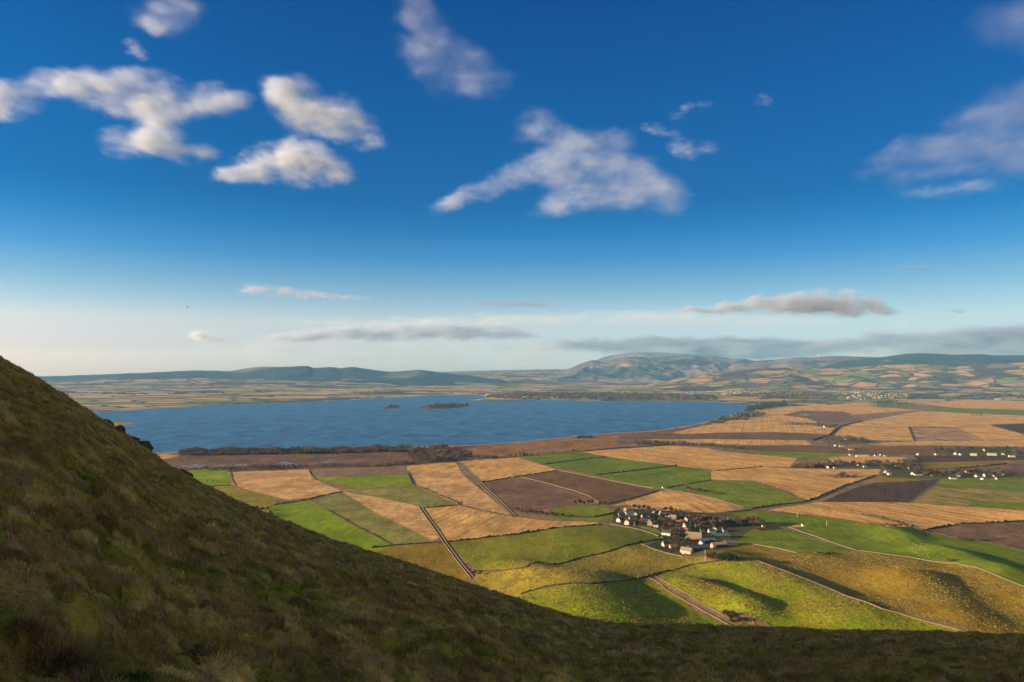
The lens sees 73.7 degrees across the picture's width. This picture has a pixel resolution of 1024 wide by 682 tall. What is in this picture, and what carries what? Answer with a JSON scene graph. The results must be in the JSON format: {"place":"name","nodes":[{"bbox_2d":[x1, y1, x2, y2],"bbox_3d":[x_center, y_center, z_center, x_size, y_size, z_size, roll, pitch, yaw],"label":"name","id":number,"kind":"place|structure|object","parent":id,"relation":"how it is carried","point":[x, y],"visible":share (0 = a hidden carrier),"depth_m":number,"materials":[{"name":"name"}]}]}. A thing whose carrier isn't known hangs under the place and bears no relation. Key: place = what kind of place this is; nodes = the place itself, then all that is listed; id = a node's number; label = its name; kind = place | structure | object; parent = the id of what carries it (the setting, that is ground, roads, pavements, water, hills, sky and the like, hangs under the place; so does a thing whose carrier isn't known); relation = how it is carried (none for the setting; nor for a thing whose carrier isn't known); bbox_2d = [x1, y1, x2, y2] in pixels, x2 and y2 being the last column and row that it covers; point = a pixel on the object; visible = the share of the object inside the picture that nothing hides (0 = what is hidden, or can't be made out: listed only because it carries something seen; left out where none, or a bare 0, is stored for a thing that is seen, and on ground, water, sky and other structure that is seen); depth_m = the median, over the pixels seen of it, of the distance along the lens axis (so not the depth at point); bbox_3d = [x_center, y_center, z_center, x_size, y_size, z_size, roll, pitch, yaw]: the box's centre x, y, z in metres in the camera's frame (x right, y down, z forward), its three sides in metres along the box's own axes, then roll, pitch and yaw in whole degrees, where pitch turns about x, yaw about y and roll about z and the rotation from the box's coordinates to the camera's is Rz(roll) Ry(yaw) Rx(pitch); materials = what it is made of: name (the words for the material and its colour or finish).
{"place":"outdoors","nodes":[
{"label":"outdoors","id":0,"kind":"place"},
{"bbox_2d":[188,469,230,485],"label":"field","id":1,"kind":"structure","parent":0,"point":[203,476],"depth_m":1525.09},
{"bbox_2d":[46,378,400,388],"bbox_3d":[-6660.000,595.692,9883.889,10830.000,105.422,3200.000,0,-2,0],"label":"hills","id":2,"kind":"structure","parent":0,"point":[201,383],"depth_m":9393.13,"materials":[{"name":"grey"}]},
{"bbox_2d":[211,485,277,507],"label":"field","id":3,"kind":"structure","parent":0,"point":[248,497],"depth_m":1288.52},
{"bbox_2d":[37,366,525,386],"bbox_3d":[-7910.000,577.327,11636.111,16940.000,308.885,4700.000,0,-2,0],"label":"hills","id":4,"kind":"structure","parent":0,"point":[401,378],"depth_m":11405.85,"materials":[{"name":"grey"}]},
{"bbox_2d":[229,469,340,499],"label":"field","id":5,"kind":"structure","parent":0,"point":[289,484],"depth_m":1428.11,"materials":[{"name":"plant"}]},
{"bbox_2d":[263,500,390,551],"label":"field","id":6,"kind":"structure","parent":0,"point":[309,515],"depth_m":1061.62,"materials":[{"name":"plant"}]},
{"bbox_2d":[309,465,406,476],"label":"field","id":7,"kind":"structure","parent":0,"point":[366,471],"depth_m":1599.45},
{"bbox_2d":[317,475,411,486],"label":"field","id":8,"kind":"structure","parent":0,"point":[372,481],"depth_m":1471.49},
{"bbox_2d":[313,493,435,545],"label":"field","id":9,"kind":"structure","parent":0,"point":[348,509],"depth_m":1080.85,"materials":[{"name":"plant"}]},
{"bbox_2d":[343,492,438,540],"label":"field","id":10,"kind":"structure","parent":0,"point":[410,517],"depth_m":1143.24,"materials":[{"name":"plant"}]},
{"bbox_2d":[343,485,455,506],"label":"field","id":11,"kind":"structure","parent":0,"point":[413,494],"depth_m":1305.22,"materials":[{"name":"plant"}]},
{"bbox_2d":[376,544,470,581],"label":"field","id":12,"kind":"structure","parent":0,"point":[440,558],"depth_m":873.18,"materials":[{"name":"plant"}]},
{"bbox_2d":[94,394,756,452],"bbox_3d":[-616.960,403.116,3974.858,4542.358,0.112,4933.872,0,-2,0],"label":"water","id":13,"kind":"structure","parent":0,"point":[353,423],"depth_m":3122.78,"materials":[{"name":"liquid"}]},
{"bbox_2d":[408,462,459,473],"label":"field","id":14,"kind":"structure","parent":0,"point":[452,467],"depth_m":1647.80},
{"bbox_2d":[157,421,711,452],"bbox_3d":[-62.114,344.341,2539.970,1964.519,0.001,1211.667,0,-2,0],"label":"shore","id":15,"kind":"structure","parent":0,"point":[541,439],"depth_m":2393.48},
{"bbox_2d":[156,422,719,470],"bbox_3d":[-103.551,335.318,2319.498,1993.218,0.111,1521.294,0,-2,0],"label":"marsh","id":16,"kind":"structure","parent":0,"point":[369,459],"depth_m":1831.94,"materials":[{"name":"plant"}]},
{"bbox_2d":[174,453,406,468],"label":"wood","id":17,"kind":"object","parent":16,"relation":"on","point":[284,462],"visible":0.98,"depth_m":1784.48,"materials":[{"name":"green plant"}]},
{"bbox_2d":[188,460,415,470],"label":"wood","id":18,"kind":"object","parent":16,"relation":"on","point":[271,466],"visible":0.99,"depth_m":1669.26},
{"bbox_2d":[408,443,472,461],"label":"wood","id":19,"kind":"object","parent":16,"relation":"on","point":[441,452],"visible":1,"depth_m":1891.70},
{"bbox_2d":[455,450,578,460],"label":"wood","id":20,"kind":"object","parent":16,"relation":"on","point":[496,456],"visible":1,"depth_m":1852.58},
{"bbox_2d":[417,405,469,408],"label":"island","id":21,"kind":"structure","parent":0,"point":[423,407],"depth_m":4258.03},
{"bbox_2d":[426,403,468,407],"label":"wood","id":22,"kind":"object","parent":21,"relation":"on","point":[443,405],"visible":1,"depth_m":4337.02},
{"bbox_2d":[412,473,509,514],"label":"field","id":23,"kind":"structure","parent":0,"point":[461,489],"depth_m":1350.69,"materials":[{"name":"plant"}]},
{"bbox_2d":[441,369,566,373],"bbox_3d":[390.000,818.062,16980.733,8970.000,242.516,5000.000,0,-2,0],"label":"hills","id":24,"kind":"structure","parent":0,"point":[504,371],"depth_m":16729.37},
{"bbox_2d":[459,458,555,480],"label":"field","id":25,"kind":"structure","parent":0,"point":[488,469],"depth_m":1664.57,"materials":[{"name":"plant"}]},
{"bbox_2d":[425,506,597,540],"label":"field","id":26,"kind":"structure","parent":0,"point":[453,523],"depth_m":1058.25,"materials":[{"name":"plant"}]},
{"bbox_2d":[0,356,1023,681],"bbox_3d":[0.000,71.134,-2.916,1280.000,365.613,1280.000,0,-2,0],"label":"hillside","id":27,"kind":"structure","parent":0,"point":[148,658],"depth_m":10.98,"materials":[{"name":"plant"}]},
{"bbox_2d":[1,605,136,681],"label":"grass tussock","id":28,"kind":"object","parent":27,"relation":"on","point":[60,656],"depth_m":4.33,"materials":[{"name":"plant"}]},
{"bbox_2d":[113,667,155,681],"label":"grass tussock","id":29,"kind":"object","parent":27,"relation":"on","point":[131,674],"depth_m":4.67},
{"bbox_2d":[178,639,226,660],"bbox_3d":[-2.806,2.816,6.170,0.467,0.245,0.491,0,-2,0],"label":"grass tussock","id":30,"kind":"object","parent":27,"relation":"on","point":[196,647],"depth_m":6.18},
{"bbox_2d":[0,0,1023,375],"label":"sky","id":31,"kind":"structure","parent":0,"point":[380,185],"materials":[{"name":"blue"}]},
{"bbox_2d":[457,435,617,457],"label":"marsh","id":32,"kind":"structure","parent":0,"point":[563,444],"depth_m":2115.56,"materials":[{"name":"plant"}]},
{"bbox_2d":[483,478,595,512],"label":"field","id":33,"kind":"structure","parent":0,"point":[511,494],"depth_m":1296.04,"materials":[{"name":"soil"}]},
{"bbox_2d":[56,384,1023,474],"bbox_3d":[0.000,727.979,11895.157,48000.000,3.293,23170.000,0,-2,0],"label":"ground","id":34,"kind":"structure","parent":0,"point":[135,399],"depth_m":6185.46,"materials":[{"name":"plant"}]},
{"bbox_2d":[178,444,411,455],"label":"wood","id":35,"kind":"object","parent":34,"relation":"on","point":[196,450],"visible":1,"depth_m":1966.17,"materials":[{"name":"plant"}]},
{"bbox_2d":[60,387,1023,399],"bbox_3d":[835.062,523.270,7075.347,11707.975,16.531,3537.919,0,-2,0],"label":"hedgerow trees","id":36,"kind":"object","parent":34,"relation":"on","point":[177,392],"visible":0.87,"depth_m":6596.10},
{"bbox_2d":[487,391,718,400],"bbox_3d":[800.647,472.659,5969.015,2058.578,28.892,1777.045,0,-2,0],"label":"wood","id":37,"kind":"object","parent":34,"relation":"on","point":[659,395],"visible":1,"depth_m":5816.02,"materials":[{"name":"plant"}]},
{"bbox_2d":[718,410,765,419],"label":"wood","id":38,"kind":"object","parent":34,"relation":"on","point":[747,415],"visible":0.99,"depth_m":3415.80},
{"bbox_2d":[744,400,787,410],"bbox_3d":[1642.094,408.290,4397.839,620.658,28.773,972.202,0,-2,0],"label":"wood","id":39,"kind":"object","parent":34,"relation":"on","point":[770,404],"visible":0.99,"depth_m":4320.68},
{"bbox_2d":[727,392,841,398],"bbox_3d":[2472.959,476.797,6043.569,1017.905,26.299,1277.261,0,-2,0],"label":"wood","id":40,"kind":"object","parent":34,"relation":"on","point":[769,395],"visible":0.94,"depth_m":6045.41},
{"bbox_2d":[906,393,938,399],"bbox_3d":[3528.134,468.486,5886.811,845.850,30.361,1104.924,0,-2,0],"label":"wood","id":41,"kind":"object","parent":34,"relation":"on","point":[926,395],"visible":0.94,"depth_m":5769.38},
{"bbox_2d":[957,393,1023,397],"bbox_3d":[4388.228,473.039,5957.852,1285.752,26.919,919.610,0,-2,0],"label":"wood","id":42,"kind":"object","parent":34,"relation":"on","point":[996,395],"visible":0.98,"depth_m":5947.49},
{"bbox_2d":[458,372,650,384],"bbox_3d":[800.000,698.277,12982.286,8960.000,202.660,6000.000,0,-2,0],"label":"hills","id":43,"kind":"structure","parent":0,"point":[537,378],"depth_m":12296.38,"materials":[{"name":"grey"}]},
{"bbox_2d":[449,525,660,570],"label":"field","id":44,"kind":"structure","parent":0,"point":[554,545],"depth_m":911.42,"materials":[{"name":"plant"}]},
{"bbox_2d":[520,451,602,463],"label":"field","id":45,"kind":"structure","parent":0,"point":[555,457],"depth_m":1873.81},
{"bbox_2d":[548,504,611,518],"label":"field","id":46,"kind":"structure","parent":0,"point":[587,510],"depth_m":1151.92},
{"bbox_2d":[521,471,659,502],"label":"field","id":47,"kind":"structure","parent":0,"point":[597,489],"depth_m":1399.17,"materials":[{"name":"soil"}]},
{"bbox_2d":[473,544,714,596],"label":"field","id":48,"kind":"structure","parent":0,"point":[492,582],"depth_m":780.70,"materials":[{"name":"plant"}]},
{"bbox_2d":[521,559,718,593],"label":"hedge","id":49,"kind":"object","parent":48,"relation":"on","point":[594,582],"visible":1,"depth_m":725.06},
{"bbox_2d":[577,514,612,522],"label":"field","id":50,"kind":"structure","parent":0,"point":[600,518],"depth_m":1087.77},
{"bbox_2d":[543,457,671,474],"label":"field","id":51,"kind":"structure","parent":0,"point":[595,466],"depth_m":1699.07,"materials":[{"name":"plant"}]},
{"bbox_2d":[518,577,726,624],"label":"field","id":52,"kind":"structure","parent":0,"point":[677,605],"depth_m":664.07,"materials":[{"name":"plant"}]},
{"bbox_2d":[229,406,1023,630],"bbox_3d":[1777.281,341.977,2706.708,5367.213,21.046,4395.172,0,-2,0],"label":"field","id":53,"kind":"structure","parent":0,"point":[546,517],"depth_m":1583.61,"materials":[{"name":"plant"}]},
{"bbox_2d":[407,473,512,515],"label":"hedge","id":54,"kind":"object","parent":53,"relation":"on","point":[494,512],"visible":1,"depth_m":1198.82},
{"bbox_2d":[448,524,601,541],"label":"hedge","id":55,"kind":"object","parent":53,"relation":"on","point":[488,536],"visible":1,"depth_m":973.84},
{"bbox_2d":[477,538,662,571],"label":"hedge","id":56,"kind":"object","parent":53,"relation":"on","point":[640,541],"visible":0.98,"depth_m":836.73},
{"bbox_2d":[634,440,714,445],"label":"wood","id":57,"kind":"object","parent":53,"relation":"on","point":[663,443],"visible":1,"depth_m":2154.93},
{"bbox_2d":[790,461,828,467],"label":"wood","id":58,"kind":"object","parent":53,"relation":"on","point":[815,464],"visible":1,"depth_m":1665.90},
{"bbox_2d":[752,475,874,508],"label":"hedge","id":59,"kind":"object","parent":53,"relation":"on","point":[773,504],"visible":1,"depth_m":1257.57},
{"bbox_2d":[821,434,867,444],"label":"wood","id":60,"kind":"object","parent":53,"relation":"on","point":[850,437],"visible":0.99,"depth_m":2244.25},
{"bbox_2d":[899,457,919,469],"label":"wood","id":61,"kind":"object","parent":53,"relation":"on","point":[910,463],"visible":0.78,"depth_m":1689.15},
{"bbox_2d":[858,550,1023,586],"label":"stone wall","id":62,"kind":"structure","parent":53,"relation":"on","point":[947,562],"depth_m":822.30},
{"bbox_2d":[923,519,1023,529],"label":"hedge","id":63,"kind":"object","parent":53,"relation":"on","point":[986,522],"visible":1,"depth_m":1060.23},
{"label":"verge","id":64,"kind":"structure","parent":53,"relation":"on","visible":0},
{"bbox_2d":[756,560,964,631],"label":"stone wall","id":65,"kind":"structure","parent":64,"relation":"on","point":[868,602],"depth_m":653.37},
{"bbox_2d":[596,352,706,360],"bbox_3d":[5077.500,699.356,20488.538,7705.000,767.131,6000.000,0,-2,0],"label":"hills","id":66,"kind":"structure","parent":0,"point":[647,354],"depth_m":20733.39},
{"bbox_2d":[598,466,710,488],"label":"field","id":67,"kind":"structure","parent":0,"point":[659,478],"depth_m":1526.29,"materials":[{"name":"plant"}]},
{"bbox_2d":[557,355,752,383],"bbox_3d":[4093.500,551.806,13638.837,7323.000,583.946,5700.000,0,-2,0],"label":"hills","id":68,"kind":"structure","parent":0,"point":[650,370],"depth_m":13103.75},
{"bbox_2d":[611,491,741,512],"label":"field","id":69,"kind":"structure","parent":0,"point":[685,502],"depth_m":1214.61,"materials":[{"name":"plant"}]},
{"bbox_2d":[612,509,761,556],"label":"village","id":70,"kind":"object","parent":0,"point":[737,532],"visible":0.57,"depth_m":1029.48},
{"bbox_2d":[685,531,701,539],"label":"barn","id":71,"kind":"structure","parent":70,"relation":"on","point":[695,535],"depth_m":963.63,"materials":[{"name":"beige brick"}]},
{"bbox_2d":[686,544,708,550],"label":"barn","id":72,"kind":"structure","parent":70,"relation":"on","point":[700,547],"depth_m":865.21,"materials":[{"name":"stone"}]},
{"bbox_2d":[584,445,796,469],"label":"field","id":73,"kind":"structure","parent":0,"point":[701,458],"depth_m":1852.64,"materials":[{"name":"plant"}]},
{"bbox_2d":[650,577,736,625],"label":"track","id":74,"kind":"structure","parent":0,"point":[696,604],"depth_m":687.10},
{"bbox_2d":[651,576,741,625],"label":"verge","id":75,"kind":"structure","parent":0,"point":[686,595],"depth_m":695.75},
{"bbox_2d":[686,604,725,623],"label":"verge","id":76,"kind":"structure","parent":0,"point":[701,611],"depth_m":667.54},
{"bbox_2d":[645,439,810,444],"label":"field","id":77,"kind":"structure","parent":0,"point":[760,442],"depth_m":2261.44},
{"bbox_2d":[666,480,802,508],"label":"field","id":78,"kind":"structure","parent":0,"point":[749,494],"depth_m":1324.57,"materials":[{"name":"plant"}]},
{"bbox_2d":[649,432,828,439],"bbox_3d":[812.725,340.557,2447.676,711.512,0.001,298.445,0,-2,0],"label":"field","id":79,"kind":"structure","parent":0,"point":[774,436],"depth_m":2428.93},
{"bbox_2d":[718,610,769,626],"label":"field","id":80,"kind":"structure","parent":0,"point":[743,614],"depth_m":645.04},
{"bbox_2d":[673,422,833,433],"bbox_3d":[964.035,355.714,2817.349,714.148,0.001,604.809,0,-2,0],"label":"field","id":81,"kind":"structure","parent":0,"point":[755,427],"depth_m":2755.45,"materials":[{"name":"plant"}]},
{"bbox_2d":[711,467,880,499],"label":"field","id":82,"kind":"structure","parent":0,"point":[805,484],"depth_m":1509.76,"materials":[{"name":"plant"}]},
{"bbox_2d":[738,529,855,552],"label":"field","id":83,"kind":"structure","parent":0,"point":[786,539],"depth_m":946.93,"materials":[{"name":"plant"}]},
{"bbox_2d":[723,476,876,512],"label":"road","id":84,"kind":"structure","parent":0,"point":[815,499],"depth_m":1279.00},
{"bbox_2d":[749,445,853,453],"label":"field","id":85,"kind":"structure","parent":0,"point":[812,449],"depth_m":2036.73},
{"bbox_2d":[724,356,879,371],"bbox_3d":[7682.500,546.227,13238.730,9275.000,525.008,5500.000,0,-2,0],"label":"hills","id":86,"kind":"structure","parent":0,"point":[810,362],"depth_m":13020.21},
{"bbox_2d":[752,451,852,457],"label":"field","id":87,"kind":"structure","parent":0,"point":[800,455],"depth_m":1917.64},
{"bbox_2d":[655,559,958,631],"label":"field","id":88,"kind":"structure","parent":0,"point":[886,618],"depth_m":674.61,"materials":[{"name":"plant"}]},
{"bbox_2d":[725,404,910,422],"bbox_3d":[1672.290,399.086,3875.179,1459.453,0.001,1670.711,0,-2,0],"label":"field","id":89,"kind":"structure","parent":0,"point":[774,414],"depth_m":3950.30,"materials":[{"name":"plant"}]},
{"bbox_2d":[785,411,862,422],"bbox_3d":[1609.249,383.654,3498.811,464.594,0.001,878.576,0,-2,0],"label":"field","id":90,"kind":"structure","parent":0,"point":[821,416],"depth_m":3451.42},
{"bbox_2d":[643,362,1023,390],"bbox_3d":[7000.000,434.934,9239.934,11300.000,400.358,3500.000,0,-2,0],"label":"hills","id":91,"kind":"structure","parent":0,"point":[987,377],"depth_m":8666.09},
{"bbox_2d":[823,465,901,468],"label":"garden","id":92,"kind":"object","parent":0,"point":[856,467],"visible":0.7,"depth_m":1664.53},
{"bbox_2d":[828,456,906,462],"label":"field","id":93,"kind":"structure","parent":0,"point":[861,459],"depth_m":1831.94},
{"bbox_2d":[712,544,1023,633],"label":"field","id":94,"kind":"structure","parent":0,"point":[755,551],"depth_m":727.48,"materials":[{"name":"plant"}]},
{"bbox_2d":[835,426,912,440],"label":"field","id":95,"kind":"structure","parent":0,"point":[884,433],"depth_m":2581.91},
{"bbox_2d":[759,559,992,633],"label":"verge","id":96,"kind":"structure","parent":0,"point":[949,623],"depth_m":629.28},
{"bbox_2d":[732,511,1023,584],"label":"field","id":97,"kind":"structure","parent":0,"point":[1005,562],"depth_m":936.58,"materials":[{"name":"plant"}]},
{"bbox_2d":[732,509,885,526],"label":"hedge","id":98,"kind":"object","parent":97,"relation":"on","point":[783,512],"visible":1,"depth_m":1119.88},
{"bbox_2d":[914,527,1023,550],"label":"hedge","id":99,"kind":"object","parent":97,"relation":"on","point":[970,539],"visible":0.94,"depth_m":952.27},
{"bbox_2d":[825,479,938,501],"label":"field","id":100,"kind":"structure","parent":0,"point":[907,491],"depth_m":1331.95,"materials":[{"name":"soil"}]},
{"bbox_2d":[855,475,932,482],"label":"field","id":101,"kind":"structure","parent":0,"point":[879,478],"depth_m":1484.20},
{"bbox_2d":[876,402,916,406],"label":"field","id":102,"kind":"structure","parent":0,"point":[913,404],"depth_m":4491.29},
{"bbox_2d":[771,502,1023,528],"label":"field","id":103,"kind":"structure","parent":0,"point":[925,516],"depth_m":1138.54,"materials":[{"name":"plant"}]},
{"bbox_2d":[819,353,1023,368],"bbox_3d":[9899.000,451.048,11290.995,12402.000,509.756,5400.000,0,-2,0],"label":"hills","id":104,"kind":"structure","parent":0,"point":[949,359],"depth_m":10857.14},
{"bbox_2d":[849,411,1023,426],"bbox_3d":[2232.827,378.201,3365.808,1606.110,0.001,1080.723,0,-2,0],"label":"field","id":105,"kind":"structure","parent":0,"point":[933,419],"depth_m":3183.40,"materials":[{"name":"plant"}]},
{"bbox_2d":[853,445,1019,454],"bbox_3d":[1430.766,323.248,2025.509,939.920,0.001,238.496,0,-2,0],"label":"field","id":106,"kind":"structure","parent":0,"point":[910,450],"depth_m":2011.74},
{"bbox_2d":[863,440,1023,446],"bbox_3d":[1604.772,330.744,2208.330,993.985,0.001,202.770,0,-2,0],"label":"field","id":107,"kind":"structure","parent":0,"point":[1013,443],"depth_m":2200.74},
{"bbox_2d":[909,427,982,440],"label":"field","id":108,"kind":"structure","parent":0,"point":[932,434],"depth_m":2503.09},
{"bbox_2d":[881,463,1023,478],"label":"garden","id":109,"kind":"object","parent":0,"point":[901,473],"visible":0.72,"depth_m":1540.70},
{"bbox_2d":[919,460,1006,468],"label":"field","id":110,"kind":"structure","parent":0,"point":[949,464],"depth_m":1716.86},
{"bbox_2d":[914,487,1023,508],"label":"field","id":111,"kind":"structure","parent":0,"point":[951,496],"depth_m":1278.02,"materials":[{"name":"plant"}]},
{"bbox_2d":[914,455,1023,461],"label":"field","id":112,"kind":"structure","parent":0,"point":[932,458],"depth_m":1831.94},
{"bbox_2d":[925,522,1023,548],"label":"field","id":113,"kind":"structure","parent":0,"point":[1010,534],"depth_m":1005.65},
{"bbox_2d":[925,399,1023,409],"bbox_3d":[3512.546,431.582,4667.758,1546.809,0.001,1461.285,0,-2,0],"label":"field","id":114,"kind":"structure","parent":0,"point":[987,404],"depth_m":4617.76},
{"bbox_2d":[928,407,1023,414],"bbox_3d":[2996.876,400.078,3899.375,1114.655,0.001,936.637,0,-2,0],"label":"field","id":115,"kind":"structure","parent":0,"point":[989,411],"depth_m":3950.30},
{"bbox_2d":[934,478,1023,492],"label":"field","id":116,"kind":"structure","parent":0,"point":[1016,485],"depth_m":1423.53,"materials":[{"name":"plant"}]},
{"bbox_2d":[946,448,1023,455],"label":"garden","id":117,"kind":"object","parent":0,"point":[966,452],"visible":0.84,"depth_m":1963.57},
{"bbox_2d":[959,425,1023,439],"bbox_3d":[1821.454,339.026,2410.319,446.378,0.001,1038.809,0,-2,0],"label":"field","id":118,"kind":"structure","parent":0,"point":[986,432],"depth_m":2541.89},
{"bbox_2d":[959,463,1023,471],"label":"field","id":119,"kind":"structure","parent":0,"point":[1014,467],"depth_m":1647.83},
{"bbox_2d":[968,501,1023,509],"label":"field","id":120,"kind":"structure","parent":0,"point":[1013,505],"depth_m":1205.68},
{"bbox_2d":[993,424,1023,433],"bbox_3d":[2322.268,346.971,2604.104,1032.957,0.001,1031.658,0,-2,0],"label":"field","id":121,"kind":"structure","parent":0,"point":[1019,428],"depth_m":2851.28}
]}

